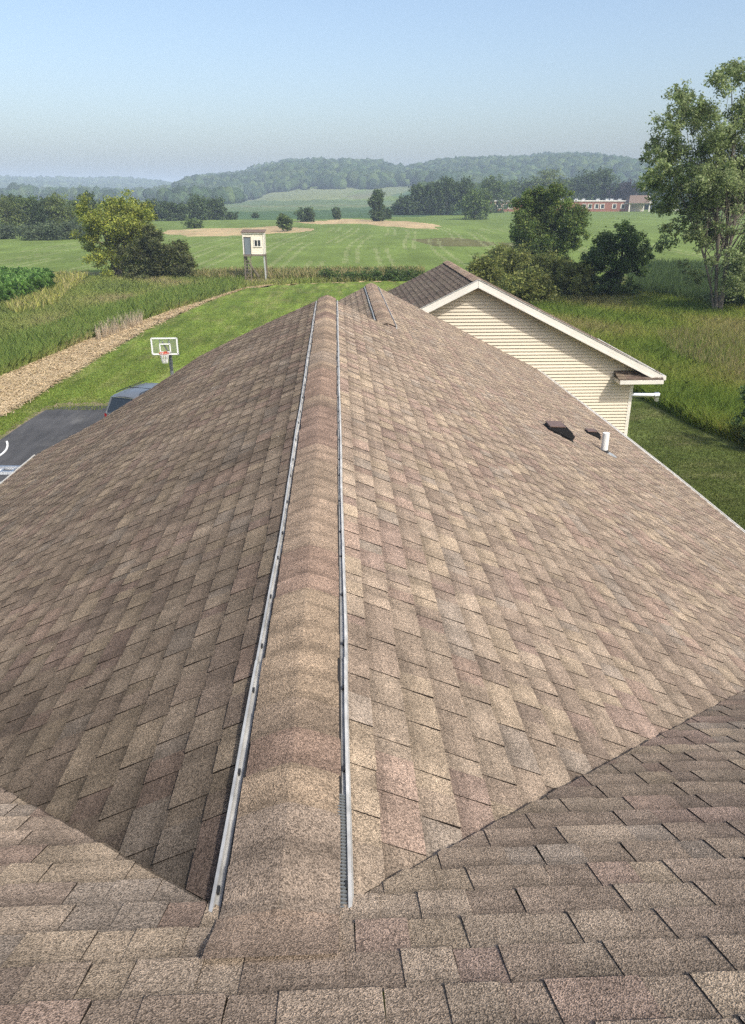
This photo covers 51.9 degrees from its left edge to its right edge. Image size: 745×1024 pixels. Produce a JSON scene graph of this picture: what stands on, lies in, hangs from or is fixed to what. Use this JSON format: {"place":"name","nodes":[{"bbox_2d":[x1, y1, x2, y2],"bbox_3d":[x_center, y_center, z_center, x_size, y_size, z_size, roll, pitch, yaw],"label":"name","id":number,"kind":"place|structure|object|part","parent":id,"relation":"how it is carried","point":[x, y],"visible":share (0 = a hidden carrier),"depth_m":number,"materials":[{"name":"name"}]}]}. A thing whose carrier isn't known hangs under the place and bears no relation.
{"place":"outdoors","nodes":[
{"label":"outdoors","id":0,"kind":"place"},
{"bbox_2d":[0,406,106,480],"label":"driveway","id":1,"kind":"structure","parent":0,"point":[40,432],"depth_m":32.27,"materials":[{"name":"grey asphalt"}]},
{"bbox_2d":[0,441,8,481],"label":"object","id":2,"kind":"object","parent":1,"relation":"on","point":[5,450],"visible":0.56,"depth_m":22.36,"materials":[{"name":"white paint"}]},
{"bbox_2d":[0,466,19,474],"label":"ladder","id":3,"kind":"object","parent":2,"relation":"on","point":[13,468],"visible":0.51,"depth_m":21.16,"materials":[{"name":"metal"}]},
{"bbox_2d":[104,381,157,416],"bbox_3d":[-9.369,-4.655,32.962,2.200,1.861,4.780,7,24,17],"label":"suv","id":4,"kind":"object","parent":1,"relation":"on","point":[120,399],"visible":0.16,"depth_m":31.15,"materials":[{"name":"blue paint"}]},
{"bbox_3d":[-10.042,-4.270,30.945,1.600,0.620,0.220,7,24,17],"label":"rear window","id":5,"kind":"part","parent":4,"relation":"part of","materials":[{"name":"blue glass"}]},
{"bbox_2d":[0,280,394,415],"bbox_3d":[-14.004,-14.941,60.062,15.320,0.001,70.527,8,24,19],"label":"path","id":6,"kind":"structure","parent":0,"point":[142,330],"depth_m":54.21,"materials":[{"name":"beige plant"}]},
{"bbox_2d":[0,271,424,375],"bbox_3d":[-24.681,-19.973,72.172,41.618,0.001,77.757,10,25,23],"label":"meadow","id":7,"kind":"structure","parent":0,"point":[316,282],"depth_m":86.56,"materials":[{"name":"plant"}]},
{"bbox_2d":[0,266,56,302],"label":"corn crop","id":8,"kind":"object","parent":7,"relation":"on","point":[18,280],"visible":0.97,"depth_m":72.26,"materials":[{"name":"green plant"}]},
{"bbox_2d":[2,269,89,313],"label":"yellow weeds","id":9,"kind":"object","parent":7,"relation":"on","point":[42,294],"visible":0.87,"depth_m":70.28,"materials":[{"name":"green plant"}]},
{"bbox_2d":[69,187,157,276],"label":"box elder","id":10,"kind":"object","parent":7,"relation":"on","point":[125,225],"visible":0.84,"depth_m":88.80,"materials":[{"name":"green plant"}]},
{"bbox_2d":[94,310,142,341],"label":"dead reeds","id":11,"kind":"object","parent":7,"relation":"on","point":[114,328],"visible":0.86,"depth_m":55.44,"materials":[{"name":"beige plant"}]},
{"bbox_2d":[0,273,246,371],"bbox_3d":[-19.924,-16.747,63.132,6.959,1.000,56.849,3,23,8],"label":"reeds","id":12,"kind":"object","parent":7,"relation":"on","point":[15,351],"visible":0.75,"depth_m":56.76,"materials":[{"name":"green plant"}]},
{"bbox_2d":[111,223,197,279],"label":"cedar tree","id":13,"kind":"object","parent":7,"relation":"on","point":[153,254],"visible":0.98,"depth_m":87.25,"materials":[{"name":"green plant"}]},
{"bbox_2d":[178,242,198,269],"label":"bush","id":14,"kind":"object","parent":7,"relation":"on","point":[188,252],"visible":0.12,"depth_m":93.61,"materials":[{"name":"green plant"}]},
{"bbox_2d":[240,229,267,281],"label":"hunting blind","id":15,"kind":"object","parent":7,"relation":"on","point":[254,242],"visible":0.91,"depth_m":84.76,"materials":[{"name":"white wood"}]},
{"bbox_2d":[243,237,250,253],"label":"door","id":16,"kind":"structure","parent":15,"relation":"in","point":[247,240],"depth_m":84.58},
{"bbox_2d":[253,239,261,246],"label":"window","id":17,"kind":"structure","parent":15,"relation":"in","point":[257,242],"depth_m":84.54,"materials":[{"name":"white glass"}]},
{"bbox_2d":[141,264,424,279],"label":"field edge weeds","id":18,"kind":"object","parent":7,"relation":"on","point":[225,271],"visible":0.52,"depth_m":90.24,"materials":[{"name":"green plant"}]},
{"bbox_2d":[316,264,424,281],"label":"hedge","id":19,"kind":"object","parent":7,"relation":"on","point":[377,273],"visible":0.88,"depth_m":87.67,"materials":[{"name":"green plant"}]},
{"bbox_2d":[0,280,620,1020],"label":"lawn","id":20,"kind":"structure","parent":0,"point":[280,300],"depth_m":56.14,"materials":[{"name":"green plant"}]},
{"bbox_2d":[150,337,179,374],"bbox_3d":[-8.890,-5.804,33.507,1.009,3.664,1.127,17,28,35],"label":"basketball hoop","id":21,"kind":"object","parent":20,"relation":"on","point":[167,353],"visible":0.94,"depth_m":32.81,"materials":[{"name":"white plastic"}]},
{"bbox_2d":[0,284,395,435],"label":"lawn grass","id":22,"kind":"structure","parent":20,"relation":"on","point":[94,396],"depth_m":44.48,"materials":[{"name":"green plant"}]},
{"bbox_2d":[0,185,744,451],"bbox_3d":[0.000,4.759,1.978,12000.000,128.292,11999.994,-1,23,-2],"label":"ground","id":23,"kind":"structure","parent":0,"point":[355,234],"depth_m":171.27,"materials":[{"name":"green plant"}]},
{"bbox_2d":[0,223,18,238],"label":"woodland shrub","id":24,"kind":"object","parent":23,"relation":"on","point":[8,232],"visible":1,"depth_m":168.56,"materials":[{"name":"green plant"}]},
{"bbox_2d":[2,192,24,223],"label":"woodland tree","id":25,"kind":"object","parent":23,"relation":"on","point":[10,196],"visible":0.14,"depth_m":204.99,"materials":[{"name":"green plant"}]},
{"bbox_2d":[0,194,29,233],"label":"woodland tree","id":26,"kind":"object","parent":23,"relation":"on","point":[9,211],"visible":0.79,"depth_m":186.13,"materials":[{"name":"green plant"}]},
{"bbox_2d":[5,195,43,232],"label":"woodland tree","id":27,"kind":"object","parent":23,"relation":"on","point":[25,201],"visible":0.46,"depth_m":190.36,"materials":[{"name":"green plant"}]},
{"bbox_2d":[14,217,50,240],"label":"woodland shrub","id":28,"kind":"object","parent":23,"relation":"on","point":[30,234],"visible":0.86,"depth_m":163.59,"materials":[{"name":"green plant"}]},
{"bbox_2d":[24,194,56,228],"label":"woodland tree","id":29,"kind":"object","parent":23,"relation":"on","point":[37,205],"visible":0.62,"depth_m":190.20,"materials":[{"name":"green plant"}]},
{"bbox_2d":[37,220,70,239],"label":"woodland shrub","id":30,"kind":"object","parent":23,"relation":"on","point":[50,231],"visible":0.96,"depth_m":163.78,"materials":[{"name":"green plant"}]},
{"bbox_2d":[0,401,108,439],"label":"verge","id":31,"kind":"structure","parent":23,"relation":"on","point":[42,410],"depth_m":35.58,"materials":[{"name":"green plant"}]},
{"bbox_2d":[40,192,76,230],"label":"woodland tree","id":32,"kind":"object","parent":23,"relation":"on","point":[57,205],"visible":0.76,"depth_m":190.71,"materials":[{"name":"green plant"}]},
{"bbox_2d":[56,219,82,238],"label":"woodland shrub","id":33,"kind":"object","parent":23,"relation":"on","point":[68,226],"visible":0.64,"depth_m":167.39,"materials":[{"name":"green plant"}]},
{"bbox_2d":[64,199,85,227],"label":"woodland tree","id":34,"kind":"object","parent":23,"relation":"on","point":[73,203],"visible":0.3,"depth_m":196.41,"materials":[{"name":"green plant"}]},
{"bbox_2d":[74,224,91,239],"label":"woodland shrub","id":35,"kind":"object","parent":23,"relation":"on","point":[80,230],"visible":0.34,"depth_m":167.86,"materials":[{"name":"green plant"}]},
{"bbox_2d":[0,182,171,201],"bbox_3d":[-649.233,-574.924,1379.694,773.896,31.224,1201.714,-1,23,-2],"label":"woods","id":36,"kind":"object","parent":23,"relation":"on","point":[23,189],"visible":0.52,"depth_m":928.21,"materials":[{"name":"green plant"}]},
{"bbox_2d":[77,190,94,199],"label":"dark crown tree","id":37,"kind":"object","parent":23,"relation":"on","point":[90,195],"visible":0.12,"depth_m":212.40,"materials":[{"name":"green plant"}]},
{"bbox_2d":[0,175,172,189],"bbox_3d":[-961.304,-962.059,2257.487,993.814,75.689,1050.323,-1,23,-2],"label":"hill forest","id":38,"kind":"object","parent":23,"relation":"on","point":[129,183],"visible":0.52,"depth_m":2223.20,"materials":[{"name":"plant"}]},
{"bbox_2d":[79,196,103,213],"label":"woodland tree","id":39,"kind":"object","parent":23,"relation":"on","point":[91,202],"visible":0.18,"depth_m":205.90,"materials":[{"name":"green plant"}]},
{"bbox_2d":[140,197,165,220],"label":"hedgerow tree","id":40,"kind":"object","parent":23,"relation":"on","point":[157,206],"visible":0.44,"depth_m":279.76,"materials":[{"name":"green plant"}]},
{"bbox_2d":[154,201,177,220],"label":"hedgerow tree","id":41,"kind":"object","parent":23,"relation":"on","point":[166,208],"visible":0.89,"depth_m":279.89,"materials":[{"name":"green plant"}]},
{"bbox_2d":[170,201,188,220],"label":"hedgerow tree","id":42,"kind":"object","parent":23,"relation":"on","point":[180,210],"visible":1,"depth_m":280.47,"materials":[{"name":"green plant"}]},
{"bbox_2d":[180,218,203,227],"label":"bush","id":43,"kind":"object","parent":23,"relation":"on","point":[192,223],"visible":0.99,"depth_m":221.02,"materials":[{"name":"green plant"}]},
{"bbox_2d":[186,193,211,219],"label":"hedgerow tree","id":44,"kind":"object","parent":23,"relation":"on","point":[197,206],"visible":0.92,"depth_m":285.61,"materials":[{"name":"green plant"}]},
{"bbox_2d":[156,185,262,203],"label":"valley forest","id":45,"kind":"object","parent":23,"relation":"on","point":[178,194],"visible":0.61,"depth_m":737.06,"materials":[{"name":"green plant"}]},
{"bbox_2d":[204,196,227,219],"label":"hedgerow tree","id":46,"kind":"object","parent":23,"relation":"on","point":[216,206],"visible":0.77,"depth_m":291.88,"materials":[{"name":"green plant"}]},
{"bbox_2d":[217,210,239,219],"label":"hedgerow tree","id":47,"kind":"object","parent":23,"relation":"on","point":[230,215],"visible":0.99,"depth_m":292.62,"materials":[{"name":"green plant"}]},
{"bbox_2d":[250,212,259,217],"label":"bush","id":48,"kind":"object","parent":23,"relation":"on","point":[255,215],"visible":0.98,"depth_m":314.95,"materials":[{"name":"green plant"}]},
{"bbox_2d":[276,213,291,231],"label":"tree","id":49,"kind":"object","parent":23,"relation":"on","point":[283,221],"visible":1,"depth_m":200.99,"materials":[{"name":"green plant"}]},
{"bbox_2d":[294,205,316,221],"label":"bush","id":50,"kind":"object","parent":23,"relation":"on","point":[307,214],"visible":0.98,"depth_m":269.54,"materials":[{"name":"green plant"}]},
{"bbox_2d":[331,207,340,219],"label":"tree","id":51,"kind":"object","parent":23,"relation":"on","point":[336,212],"visible":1,"depth_m":293.74,"materials":[{"name":"green plant"}]},
{"bbox_2d":[0,261,744,1023],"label":"house","id":52,"kind":"structure","parent":23,"relation":"on","point":[362,649],"depth_m":3.27,"materials":[{"name":"brown"}]},
{"bbox_2d":[367,188,386,220],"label":"poplar","id":53,"kind":"object","parent":23,"relation":"on","point":[377,211],"visible":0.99,"depth_m":274.32,"materials":[{"name":"green plant"}]},
{"bbox_2d":[384,208,392,218],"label":"bush","id":54,"kind":"object","parent":23,"relation":"on","point":[388,211],"visible":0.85,"depth_m":300.25,"materials":[{"name":"green plant"}]},
{"bbox_2d":[390,193,415,214],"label":"copse tree","id":55,"kind":"object","parent":23,"relation":"on","point":[401,205],"visible":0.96,"depth_m":353.79,"materials":[{"name":"green plant"}]},
{"bbox_2d":[406,182,431,214],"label":"copse tree","id":56,"kind":"object","parent":23,"relation":"on","point":[417,195],"visible":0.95,"depth_m":352.88,"materials":[{"name":"green plant"}]},
{"bbox_2d":[158,151,685,199],"bbox_3d":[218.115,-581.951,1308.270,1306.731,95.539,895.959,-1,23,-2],"label":"hill forest","id":57,"kind":"object","parent":23,"relation":"on","point":[288,175],"visible":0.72,"depth_m":1156.60,"materials":[{"name":"green plant"}]},
{"bbox_2d":[420,181,447,214],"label":"copse tree","id":58,"kind":"object","parent":23,"relation":"on","point":[432,209],"visible":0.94,"depth_m":352.37,"materials":[{"name":"green plant"}]},
{"bbox_2d":[428,176,461,214],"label":"copse tree","id":59,"kind":"object","parent":23,"relation":"on","point":[447,182],"visible":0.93,"depth_m":352.38,"materials":[{"name":"green plant"}]},
{"bbox_2d":[449,176,477,215],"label":"copse tree","id":60,"kind":"object","parent":23,"relation":"on","point":[464,185],"visible":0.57,"depth_m":350.91,"materials":[{"name":"green plant"}]},
{"bbox_2d":[450,186,493,219],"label":"copse tree","id":61,"kind":"object","parent":23,"relation":"on","point":[469,208],"visible":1,"depth_m":291.93,"materials":[{"name":"green plant"}]},
{"bbox_2d":[477,173,512,212],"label":"copse tree","id":62,"kind":"object","parent":23,"relation":"on","point":[495,187],"visible":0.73,"depth_m":393.94,"materials":[{"name":"green plant"}]},
{"bbox_2d":[483,241,513,275],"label":"willow shrub","id":63,"kind":"object","parent":23,"relation":"on","point":[497,249],"visible":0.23,"depth_m":89.09,"materials":[{"name":"green plant"}]},
{"bbox_2d":[498,179,525,199],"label":"park tree","id":64,"kind":"object","parent":23,"relation":"on","point":[514,187],"visible":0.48,"depth_m":485.58,"materials":[{"name":"green plant"}]},
{"bbox_2d":[518,175,548,190],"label":"park tree","id":65,"kind":"object","parent":23,"relation":"on","point":[527,183],"visible":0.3,"depth_m":485.19,"materials":[{"name":"green plant"}]},
{"bbox_2d":[417,178,672,206],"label":"valley woods","id":66,"kind":"object","parent":23,"relation":"on","point":[425,183],"visible":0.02,"depth_m":580.02,"materials":[{"name":"green plant"}]},
{"bbox_2d":[507,178,592,267],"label":"round tree","id":67,"kind":"object","parent":23,"relation":"on","point":[541,221],"visible":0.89,"depth_m":100.24,"materials":[{"name":"green plant"}]},
{"bbox_2d":[530,165,570,195],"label":"park tree","id":68,"kind":"object","parent":23,"relation":"on","point":[546,175],"visible":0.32,"depth_m":481.58,"materials":[{"name":"green plant"}]},
{"bbox_2d":[482,195,650,211],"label":"school building","id":69,"kind":"structure","parent":23,"relation":"on","point":[633,203],"depth_m":425.04,"materials":[{"name":"red brick"}]},
{"bbox_2d":[552,177,581,199],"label":"park tree","id":70,"kind":"object","parent":23,"relation":"on","point":[570,185],"visible":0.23,"depth_m":479.61,"materials":[{"name":"green plant"}]},
{"bbox_2d":[570,167,603,199],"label":"park tree","id":71,"kind":"object","parent":23,"relation":"on","point":[585,189],"visible":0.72,"depth_m":476.41,"materials":[{"name":"green plant"}]},
{"bbox_2d":[586,166,620,199],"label":"park tree","id":72,"kind":"object","parent":23,"relation":"on","point":[604,174],"visible":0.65,"depth_m":474.61,"materials":[{"name":"green plant"}]},
{"bbox_2d":[599,184,624,199],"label":"park tree","id":73,"kind":"object","parent":23,"relation":"on","point":[611,195],"visible":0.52,"depth_m":475.43,"materials":[{"name":"green plant"}]},
{"bbox_2d":[613,179,643,199],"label":"park tree","id":74,"kind":"object","parent":23,"relation":"on","point":[627,189],"visible":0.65,"depth_m":471.25,"materials":[{"name":"green plant"}]},
{"bbox_2d":[637,179,672,209],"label":"park tree","id":75,"kind":"object","parent":23,"relation":"on","point":[646,207],"visible":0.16,"depth_m":470.64,"materials":[{"name":"green plant"}]},
{"bbox_2d":[658,174,698,208],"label":"park tree","id":76,"kind":"object","parent":23,"relation":"on","point":[679,195],"visible":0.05,"depth_m":464.26,"materials":[{"name":"green plant"}]},
{"bbox_2d":[621,276,744,452],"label":"marsh","id":77,"kind":"structure","parent":23,"relation":"on","point":[736,446],"depth_m":31.56,"materials":[{"name":"grass"}]},
{"bbox_2d":[465,252,507,289],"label":"willow shrub","id":78,"kind":"object","parent":77,"relation":"on","point":[483,267],"visible":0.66,"depth_m":72.91,"materials":[{"name":"green plant"}]},
{"bbox_2d":[495,239,534,284],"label":"willow shrub","id":79,"kind":"object","parent":77,"relation":"on","point":[515,259],"visible":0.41,"depth_m":76.91,"materials":[{"name":"green plant"}]},
{"bbox_2d":[496,263,561,304],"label":"willow shrub","id":80,"kind":"object","parent":77,"relation":"on","point":[527,286],"visible":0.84,"depth_m":66.32,"materials":[{"name":"green plant"}]},
{"bbox_2d":[514,248,572,290],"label":"willow shrub","id":81,"kind":"object","parent":77,"relation":"on","point":[549,262],"visible":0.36,"depth_m":73.53,"materials":[{"name":"green plant"}]},
{"bbox_2d":[554,258,596,297],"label":"willow shrub","id":82,"kind":"object","parent":77,"relation":"on","point":[572,276],"visible":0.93,"depth_m":69.86,"materials":[{"name":"green plant"}]},
{"bbox_2d":[578,218,654,296],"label":"dark tree","id":83,"kind":"object","parent":77,"relation":"on","point":[632,258],"visible":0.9,"depth_m":70.06,"materials":[{"name":"green plant"}]},
{"bbox_2d":[625,256,744,308],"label":"cattails","id":84,"kind":"object","parent":77,"relation":"on","point":[663,277],"visible":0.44,"depth_m":77.50,"materials":[{"name":"green plant"}]},
{"bbox_2d":[632,56,744,310],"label":"cottonwood","id":85,"kind":"object","parent":77,"relation":"on","point":[720,174],"visible":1,"depth_m":58.22,"materials":[{"name":"green plant"}]},
{"bbox_2d":[719,255,744,302],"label":"understory tree","id":86,"kind":"object","parent":77,"relation":"on","point":[734,297],"visible":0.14,"depth_m":63.84,"materials":[{"name":"green plant"}]},
{"bbox_2d":[726,385,744,446],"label":"bush","id":87,"kind":"object","parent":77,"relation":"on","point":[738,420],"visible":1,"depth_m":29.59,"materials":[{"name":"green plant"}]},
{"bbox_2d":[0,0,744,181],"label":"sky","id":88,"kind":"structure","parent":0,"point":[164,90],"materials":[{"name":"blue"}]},
{"bbox_2d":[497,281,744,445],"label":"marsh grass","id":89,"kind":"structure","parent":0,"point":[704,396],"depth_m":48.53,"materials":[{"name":"green plant"}]},
{"bbox_2d":[627,397,744,529],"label":"lawn","id":90,"kind":"structure","parent":0,"point":[636,400],"depth_m":29.91,"materials":[{"name":"green plant"}]},
{"bbox_2d":[653,322,744,376],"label":"seeding grass","id":91,"kind":"structure","parent":0,"point":[724,345],"depth_m":46.38,"materials":[{"name":"green plant"}]}
]}

